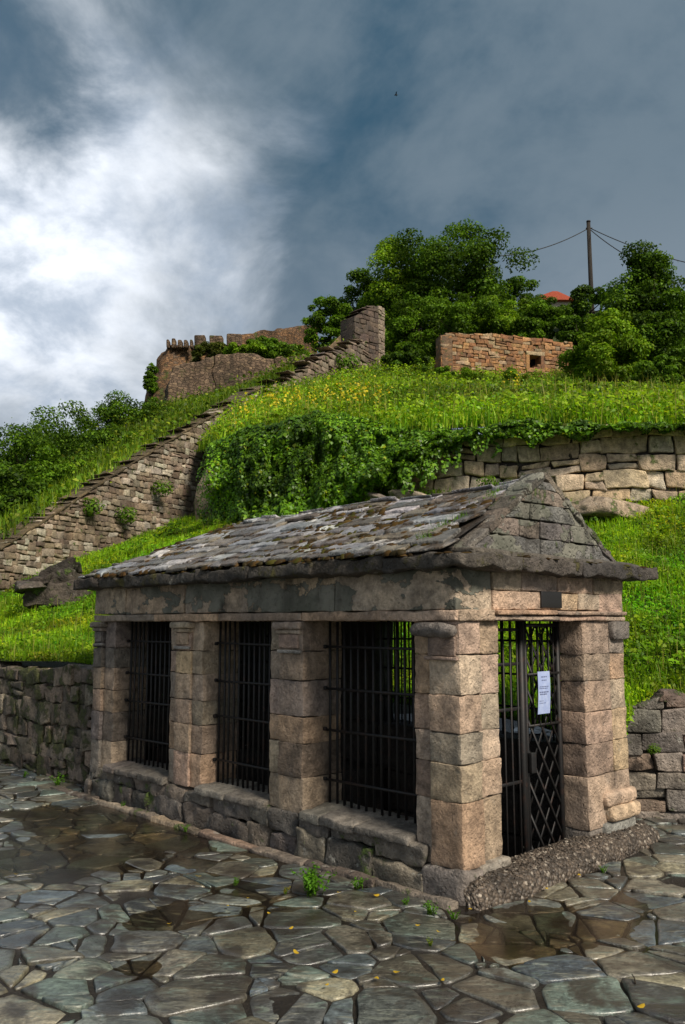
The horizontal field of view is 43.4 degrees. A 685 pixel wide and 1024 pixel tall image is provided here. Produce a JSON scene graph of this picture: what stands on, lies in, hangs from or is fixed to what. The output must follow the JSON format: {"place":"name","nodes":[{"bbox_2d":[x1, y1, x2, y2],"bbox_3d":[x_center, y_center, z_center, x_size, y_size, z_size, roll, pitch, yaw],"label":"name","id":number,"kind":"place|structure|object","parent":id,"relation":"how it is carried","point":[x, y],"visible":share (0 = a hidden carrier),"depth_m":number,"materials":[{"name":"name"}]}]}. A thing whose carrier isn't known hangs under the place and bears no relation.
{"place":"outdoors","nodes":[
{"label":"outdoors","id":0,"kind":"place"},
{"bbox_2d":[16,661,411,713],"bbox_3d":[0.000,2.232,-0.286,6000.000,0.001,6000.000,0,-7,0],"label":"ground","id":1,"kind":"structure","parent":0,"point":[53,664],"depth_m":46.51,"materials":[{"name":"green plant"}]},
{"bbox_2d":[0,714,684,1023],"bbox_3d":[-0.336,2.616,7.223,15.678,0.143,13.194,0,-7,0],"label":"flagstone paving","id":2,"kind":"structure","parent":0,"point":[579,988],"depth_m":4.57,"materials":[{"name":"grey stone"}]},
{"bbox_2d":[0,661,95,786],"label":"mossy wall","id":3,"kind":"structure","parent":2,"relation":"on","point":[45,720],"depth_m":9.43,"materials":[{"name":"grey stone"}]},
{"bbox_2d":[51,772,64,785],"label":"weed","id":4,"kind":"object","parent":2,"relation":"on","point":[57,782],"visible":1,"depth_m":8.83,"materials":[{"name":"green plant"}]},
{"bbox_2d":[233,877,238,885],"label":"weed","id":5,"kind":"object","parent":2,"relation":"on","point":[235,882],"visible":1,"depth_m":5.47,"materials":[{"name":"green plant"}]},
{"bbox_2d":[50,786,457,910],"bbox_3d":[-1.149,2.570,6.883,0.123,0.112,5.176,7,-10,-44],"label":"stone edging","id":6,"kind":"object","parent":2,"relation":"on","point":[444,903],"visible":0.68,"depth_m":6.26,"materials":[{"name":"grey stone"}]},
{"bbox_2d":[290,862,336,896],"bbox_3d":[-0.189,2.263,5.280,0.239,0.177,0.231,-6,-9,37],"label":"weed","id":7,"kind":"object","parent":2,"relation":"on","point":[311,884],"visible":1,"depth_m":5.26,"materials":[{"name":"green plant"}]},
{"bbox_2d":[350,877,367,889],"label":"weed","id":8,"kind":"object","parent":2,"relation":"on","point":[361,881],"visible":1,"depth_m":5.40,"materials":[{"name":"green plant"}]},
{"bbox_2d":[73,472,657,905],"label":"stone pavilion","id":9,"kind":"structure","parent":2,"relation":"on","point":[243,678],"depth_m":6.41,"materials":[{"name":"stone"}]},
{"bbox_2d":[538,671,549,713],"bbox_3d":[1.452,1.300,6.203,0.153,0.300,0.010,7,-10,-42],"label":"paper notice","id":10,"kind":"object","parent":9,"relation":"attached to","point":[543,692],"visible":1,"depth_m":6.20,"materials":[{"name":"white paper"}]},
{"bbox_2d":[539,591,561,607],"bbox_3d":[1.470,0.620,6.090,0.260,0.116,0.028,7,-10,-44],"label":"wall plaque","id":11,"kind":"object","parent":9,"relation":"attached to","point":[550,599],"depth_m":6.07,"materials":[{"name":"metal"}]},
{"bbox_2d":[401,896,409,904],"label":"weed","id":12,"kind":"object","parent":2,"relation":"on","point":[404,902],"visible":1,"depth_m":5.09,"materials":[{"name":"green plant"}]},
{"bbox_2d":[426,936,432,945],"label":"weed","id":13,"kind":"object","parent":2,"relation":"on","point":[429,943],"visible":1,"depth_m":4.46,"materials":[{"name":"green plant"}]},
{"bbox_2d":[423,900,437,914],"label":"weed","id":14,"kind":"object","parent":2,"relation":"on","point":[429,911],"visible":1,"depth_m":4.93,"materials":[{"name":"green plant"}]},
{"bbox_2d":[447,906,459,919],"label":"weed","id":15,"kind":"object","parent":2,"relation":"on","point":[452,916],"visible":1,"depth_m":4.85,"materials":[{"name":"green plant"}]},
{"bbox_2d":[464,820,660,910],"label":"pebble kerb","id":16,"kind":"structure","parent":2,"relation":"on","point":[530,873],"depth_m":5.63,"materials":[{"name":"gravel"}]},
{"bbox_2d":[598,865,608,872],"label":"weed","id":17,"kind":"object","parent":2,"relation":"on","point":[602,870],"visible":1,"depth_m":5.75,"materials":[{"name":"green plant"}]},
{"bbox_2d":[624,697,684,819],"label":"stone wall","id":18,"kind":"structure","parent":2,"relation":"on","point":[657,781],"depth_m":7.43,"materials":[{"name":"grey stone"}]},
{"bbox_2d":[646,743,661,753],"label":"wall weed","id":19,"kind":"object","parent":18,"relation":"attached to","point":[654,750],"depth_m":7.31,"materials":[{"name":"green plant"}]},
{"bbox_2d":[650,689,684,701],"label":"boulder","id":20,"kind":"object","parent":18,"relation":"on","point":[665,695],"visible":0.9,"depth_m":7.51,"materials":[{"name":"grey stone"}]},
{"bbox_2d":[0,484,684,737],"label":"slope","id":21,"kind":"structure","parent":0,"point":[549,728],"depth_m":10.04,"materials":[{"name":"green plant"}]},
{"bbox_2d":[14,581,46,593],"bbox_3d":[-5.415,1.300,15.097,0.654,0.255,0.734,0,-7,0],"label":"fallen masonry","id":22,"kind":"object","parent":21,"relation":"on","point":[21,586],"visible":0.64,"depth_m":14.87,"materials":[{"name":"grey stone"}]},
{"bbox_2d":[16,557,92,608],"bbox_3d":[-5.099,1.274,15.385,1.244,0.914,0.919,0,-7,0],"label":"fallen masonry","id":23,"kind":"object","parent":21,"relation":"on","point":[58,579],"visible":0.66,"depth_m":15.05,"materials":[{"name":"grey stone"}]},
{"bbox_2d":[127,540,161,556],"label":"wall weed","id":24,"kind":"object","parent":21,"relation":"on","point":[138,546],"depth_m":18.51,"materials":[{"name":"green plant"}]},
{"bbox_2d":[153,521,191,539],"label":"wall weed","id":25,"kind":"object","parent":21,"relation":"on","point":[175,530],"depth_m":19.51,"materials":[{"name":"green plant"}]},
{"bbox_2d":[194,467,216,521],"bbox_3d":[-3.352,-0.347,21.215,0.666,1.550,0.719,0,-7,0],"label":"boulder","id":26,"kind":"object","parent":21,"relation":"on","point":[196,503],"visible":0.34,"depth_m":21.01,"materials":[{"name":"grey stone"}]},
{"bbox_2d":[362,491,385,500],"bbox_3d":[0.643,-0.163,15.372,0.803,0.452,0.588,-3,-8,25],"label":"boulder","id":27,"kind":"object","parent":21,"relation":"on","point":[372,495],"visible":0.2,"depth_m":15.16,"materials":[{"name":"grey stone"}]},
{"bbox_2d":[388,489,426,497],"bbox_3d":[1.292,-0.199,15.116,0.870,0.408,0.508,-3,-8,22],"label":"boulder","id":28,"kind":"object","parent":21,"relation":"on","point":[396,493],"visible":0.17,"depth_m":14.98,"materials":[{"name":"grey stone"}]},
{"bbox_2d":[196,410,684,525],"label":"ivy curtain","id":29,"kind":"object","parent":21,"relation":"on","point":[295,464],"visible":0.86,"depth_m":16.22,"materials":[{"name":"green plant"}]},
{"bbox_2d":[399,424,684,503],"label":"retaining wall","id":30,"kind":"structure","parent":21,"relation":"on","point":[636,464],"depth_m":14.69,"materials":[{"name":"stone"}]},
{"bbox_2d":[476,475,499,486],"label":"wall weed","id":31,"kind":"object","parent":30,"relation":"attached to","point":[494,483],"depth_m":14.74,"materials":[{"name":"green plant"}]},
{"bbox_2d":[571,496,648,518],"bbox_3d":[4.306,-0.023,14.011,1.568,0.466,0.904,0,-7,0],"label":"boulder","id":32,"kind":"object","parent":21,"relation":"on","point":[599,507],"visible":0.62,"depth_m":13.71,"materials":[{"name":"beige stone"}]},
{"bbox_2d":[0,0,684,455],"label":"sky","id":33,"kind":"structure","parent":0,"point":[182,170],"materials":[{"name":"blue"}]},
{"bbox_2d":[330,306,384,369],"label":"ruined pier","id":34,"kind":"structure","parent":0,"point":[366,323],"depth_m":36.05,"materials":[{"name":"stone"}]},
{"bbox_2d":[196,311,677,452],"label":"terrace","id":35,"kind":"structure","parent":0,"point":[555,329],"depth_m":15.88,"materials":[{"name":"plant"}]},
{"bbox_2d":[257,338,369,396],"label":"broken wall","id":36,"kind":"structure","parent":35,"relation":"on","point":[323,360],"depth_m":32.34,"materials":[{"name":"stone"}]},
{"bbox_2d":[334,352,360,372],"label":"wall weed","id":37,"kind":"object","parent":36,"relation":"attached to","point":[344,363],"depth_m":32.92,"materials":[{"name":"green plant"}]},
{"bbox_2d":[299,295,352,352],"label":"bush","id":38,"kind":"object","parent":35,"relation":"on","point":[330,328],"visible":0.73,"depth_m":40.01,"materials":[{"name":"green plant"}]},
{"bbox_2d":[331,267,375,316],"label":"broadleaf tree","id":39,"kind":"object","parent":35,"relation":"on","point":[351,290],"visible":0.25,"depth_m":47.51,"materials":[{"name":"green plant"}]},
{"bbox_2d":[229,368,523,430],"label":"yellow wildflowers","id":40,"kind":"object","parent":35,"relation":"on","point":[277,401],"visible":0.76,"depth_m":20.24,"materials":[{"name":"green plant"}]},
{"bbox_2d":[353,234,434,353],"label":"broadleaf tree","id":41,"kind":"object","parent":35,"relation":"on","point":[393,275],"visible":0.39,"depth_m":45.09,"materials":[{"name":"green plant"}]},
{"bbox_2d":[379,386,412,398],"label":"bush","id":42,"kind":"object","parent":35,"relation":"on","point":[405,388],"visible":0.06,"depth_m":21.12,"materials":[{"name":"green plant"}]},
{"bbox_2d":[380,341,431,372],"bbox_3d":[2.586,-5.886,34.961,2.200,2.200,1.823,0,-7,0],"label":"bush","id":43,"kind":"object","parent":35,"relation":"on","point":[408,353],"visible":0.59,"depth_m":34.67,"materials":[{"name":"green plant"}]},
{"bbox_2d":[384,296,450,359],"bbox_3d":[3.226,-8.091,39.305,3.717,4.188,2.972,0,-7,0],"label":"bush","id":44,"kind":"object","parent":35,"relation":"on","point":[407,325],"visible":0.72,"depth_m":38.87,"materials":[{"name":"green plant"}]},
{"bbox_2d":[418,365,457,378],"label":"shrub","id":45,"kind":"object","parent":35,"relation":"on","point":[439,370],"visible":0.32,"depth_m":29.61,"materials":[{"name":"green plant"}]},
{"bbox_2d":[194,350,684,453],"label":"meadow grass","id":46,"kind":"structure","parent":35,"relation":"on","point":[435,402],"depth_m":18.34,"materials":[{"name":"green plant"}]},
{"bbox_2d":[374,218,539,355],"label":"broadleaf tree","id":47,"kind":"object","parent":35,"relation":"on","point":[474,277],"visible":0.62,"depth_m":43.29,"materials":[{"name":"green plant"}]},
{"bbox_2d":[423,291,504,357],"bbox_3d":[5.433,-8.090,38.389,3.704,3.312,3.074,0,-7,0],"label":"bush","id":48,"kind":"object","parent":35,"relation":"on","point":[464,319],"visible":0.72,"depth_m":37.81,"materials":[{"name":"green plant"}]},
{"bbox_2d":[442,367,497,381],"bbox_3d":[3.995,-4.140,27.793,1.512,0.997,1.669,7,-10,-42],"label":"shrub","id":49,"kind":"object","parent":35,"relation":"on","point":[467,373],"visible":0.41,"depth_m":27.38,"materials":[{"name":"green plant"}]},
{"bbox_2d":[467,295,530,335],"bbox_3d":[7.117,-8.421,39.452,3.485,3.096,3.266,-3,-8,24],"label":"bush","id":50,"kind":"object","parent":35,"relation":"on","point":[506,316],"visible":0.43,"depth_m":38.71,"materials":[{"name":"green plant"}]},
{"bbox_2d":[434,333,572,378],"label":"ruined house","id":51,"kind":"structure","parent":35,"relation":"on","point":[459,351],"depth_m":33.19,"materials":[{"name":"brown stone"}]},
{"bbox_2d":[530,359,534,367],"bbox_3d":[7.650,-5.956,34.388,0.743,0.881,0.202,1,-7,-8],"label":"window","id":52,"kind":"structure","parent":51,"relation":"in","point":[532,362],"depth_m":34.27,"materials":[{"name":"black"}]},
{"bbox_2d":[489,366,529,385],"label":"shrub","id":53,"kind":"object","parent":35,"relation":"on","point":[512,374],"visible":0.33,"depth_m":26.34,"materials":[{"name":"green plant"}]},
{"bbox_2d":[496,272,539,312],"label":"broadleaf tree","id":54,"kind":"object","parent":35,"relation":"on","point":[519,283],"visible":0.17,"depth_m":46.15,"materials":[{"name":"green plant"}]},
{"bbox_2d":[520,292,556,323],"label":"bush","id":55,"kind":"object","parent":35,"relation":"on","point":[551,300],"visible":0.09,"depth_m":53.68,"materials":[{"name":"green plant"}]},
{"bbox_2d":[510,300,572,339],"bbox_3d":[8.714,-7.807,38.271,2.811,2.936,2.890,-6,-10,41],"label":"bush","id":56,"kind":"object","parent":35,"relation":"on","point":[532,317],"visible":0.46,"depth_m":37.73,"materials":[{"name":"green plant"}]},
{"bbox_2d":[527,378,572,386],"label":"shrub","id":57,"kind":"object","parent":35,"relation":"on","point":[557,379],"visible":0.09,"depth_m":25.50,"materials":[{"name":"green plant"}]},
{"bbox_2d":[541,291,572,306],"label":"house","id":58,"kind":"structure","parent":35,"relation":"on","point":[562,298],"depth_m":64.52,"materials":[{"name":"orange tile"}]},
{"bbox_2d":[552,315,592,352],"bbox_3d":[10.226,-7.275,37.211,2.216,2.812,2.602,-7,-10,43],"label":"bush","id":59,"kind":"object","parent":35,"relation":"on","point":[570,327],"visible":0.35,"depth_m":37.03,"materials":[{"name":"green plant"}]},
{"bbox_2d":[558,284,609,330],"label":"broadleaf tree","id":60,"kind":"object","parent":35,"relation":"on","point":[583,297],"visible":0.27,"depth_m":49.03,"materials":[{"name":"green plant"}]},
{"bbox_2d":[586,220,594,313],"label":"utility pole","id":61,"kind":"object","parent":35,"relation":"on","point":[590,269],"visible":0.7,"depth_m":52.31,"materials":[{"name":"brown wood"}]},
{"bbox_2d":[497,229,586,256],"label":"overhead wire","id":62,"kind":"object","parent":61,"relation":"attached to","point":[550,245],"visible":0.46,"depth_m":51.55,"materials":[{"name":"black metal"}]},
{"bbox_2d":[591,230,621,252],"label":"overhead wire","id":63,"kind":"object","parent":61,"relation":"attached to","point":[606,242],"visible":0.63,"depth_m":50.67,"materials":[{"name":"black metal"}]},
{"bbox_2d":[591,228,684,262],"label":"overhead wire","id":64,"kind":"object","parent":61,"relation":"attached to","point":[630,245],"visible":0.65,"depth_m":51.60,"materials":[{"name":"black metal"}]},
{"bbox_2d":[556,306,653,382],"bbox_3d":[8.304,-4.827,26.870,2.714,3.093,2.454,2,-8,-17],"label":"young tree","id":65,"kind":"object","parent":35,"relation":"on","point":[605,343],"visible":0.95,"depth_m":26.43,"materials":[{"name":"green plant"}]},
{"bbox_2d":[591,239,684,375],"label":"broadleaf tree","id":66,"kind":"object","parent":35,"relation":"on","point":[646,295],"visible":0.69,"depth_m":29.43,"materials":[{"name":"green plant"}]},
{"bbox_2d":[624,346,684,387],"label":"bush","id":67,"kind":"object","parent":35,"relation":"on","point":[668,363],"visible":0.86,"depth_m":24.31,"materials":[{"name":"green plant"}]},
{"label":"fortress hill","id":68,"kind":"structure","parent":0,"visible":0},
{"bbox_2d":[0,460,20,490],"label":"broadleaf tree","id":69,"kind":"object","parent":68,"relation":"on","point":[6,465],"visible":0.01,"depth_m":26.45,"materials":[{"name":"green plant"}]},
{"bbox_2d":[0,466,50,520],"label":"broadleaf tree","id":70,"kind":"object","parent":68,"relation":"on","point":[20,494],"visible":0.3,"depth_m":23.61,"materials":[{"name":"green plant"}]},
{"bbox_2d":[0,426,97,470],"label":"broadleaf tree","id":71,"kind":"object","parent":68,"relation":"on","point":[58,440],"visible":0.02,"depth_m":32.89,"materials":[{"name":"green plant"}]},
{"bbox_2d":[0,417,99,475],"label":"broadleaf tree","id":72,"kind":"object","parent":68,"relation":"on","point":[30,440],"visible":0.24,"depth_m":30.23,"materials":[{"name":"green plant"}]},
{"bbox_2d":[12,444,94,487],"bbox_3d":[-9.393,-0.534,28.333,3.434,3.204,3.676,-6,-9,39],"label":"broadleaf tree","id":73,"kind":"object","parent":68,"relation":"on","point":[50,466],"visible":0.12,"depth_m":27.52,"materials":[{"name":"green plant"}]},
{"bbox_2d":[15,400,125,462],"bbox_3d":[-10.908,-1.848,35.605,5.710,5.631,4.714,5,-9,-35],"label":"broadleaf tree","id":74,"kind":"object","parent":68,"relation":"on","point":[73,412],"visible":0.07,"depth_m":35.21,"materials":[{"name":"green plant"}]},
{"bbox_2d":[64,459,101,473],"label":"bush","id":75,"kind":"object","parent":68,"relation":"on","point":[83,462],"visible":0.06,"depth_m":28.14,"materials":[{"name":"green plant"}]},
{"bbox_2d":[61,425,140,460],"bbox_3d":[-9.283,-1.712,34.561,4.717,3.313,3.931,0,-7,0],"label":"broadleaf tree","id":76,"kind":"object","parent":68,"relation":"on","point":[95,439],"visible":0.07,"depth_m":33.78,"materials":[{"name":"green plant"}]},
{"bbox_2d":[70,389,161,433],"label":"broadleaf tree","id":77,"kind":"object","parent":68,"relation":"on","point":[103,411],"visible":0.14,"depth_m":41.99,"materials":[{"name":"green plant"}]},
{"bbox_2d":[0,386,262,590],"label":"climbing wall","id":78,"kind":"structure","parent":68,"relation":"on","point":[68,528],"depth_m":22.04,"materials":[{"name":"stone"}]},
{"bbox_2d":[82,497,104,515],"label":"wall weed","id":79,"kind":"object","parent":78,"relation":"attached to","point":[92,505],"depth_m":20.82,"materials":[{"name":"green plant"}]},
{"bbox_2d":[114,505,136,524],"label":"wall weed","id":80,"kind":"object","parent":78,"relation":"attached to","point":[129,516],"depth_m":21.81,"materials":[{"name":"green plant"}]},
{"bbox_2d":[150,480,173,496],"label":"wall weed","id":81,"kind":"object","parent":78,"relation":"attached to","point":[163,489],"depth_m":23.01,"materials":[{"name":"green plant"}]},
{"bbox_2d":[123,432,144,440],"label":"bush","id":82,"kind":"object","parent":68,"relation":"on","point":[130,435],"depth_m":32.33,"materials":[{"name":"green plant"}]},
{"bbox_2d":[123,402,174,427],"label":"bush","id":83,"kind":"object","parent":68,"relation":"on","point":[141,412],"visible":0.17,"depth_m":40.37,"materials":[{"name":"green plant"}]},
{"bbox_2d":[0,338,343,539],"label":"hillside grass","id":84,"kind":"structure","parent":68,"relation":"on","point":[152,427],"depth_m":28.37,"materials":[{"name":"green plant"}]},
{"bbox_2d":[189,341,226,361],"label":"bush","id":85,"kind":"object","parent":68,"relation":"on","point":[208,349],"visible":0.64,"depth_m":65.26,"materials":[{"name":"green plant"}]},
{"bbox_2d":[140,325,317,410],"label":"fortress","id":86,"kind":"structure","parent":68,"relation":"on","point":[172,356],"depth_m":70.90,"materials":[{"name":"stone"}]},
{"bbox_2d":[142,362,159,401],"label":"creeper","id":87,"kind":"object","parent":86,"relation":"attached to","point":[150,384],"visible":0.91,"depth_m":67.67,"materials":[{"name":"green plant"}]},
{"bbox_2d":[163,353,304,401],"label":"rampart","id":88,"kind":"object","parent":68,"relation":"on","point":[194,376],"visible":0.49,"depth_m":59.39,"materials":[{"name":"stone"}]},
{"bbox_2d":[223,339,274,358],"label":"bush","id":89,"kind":"object","parent":88,"relation":"on","point":[256,347],"visible":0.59,"depth_m":62.84,"materials":[{"name":"green plant"}]},
{"bbox_2d":[260,341,311,358],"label":"bush","id":90,"kind":"object","parent":88,"relation":"on","point":[282,349],"visible":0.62,"depth_m":63.03,"materials":[{"name":"green plant"}]},
{"bbox_2d":[246,335,278,356],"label":"bush","id":91,"kind":"object","parent":68,"relation":"on","point":[264,340],"visible":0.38,"depth_m":71.83,"materials":[{"name":"green plant"}]}
]}

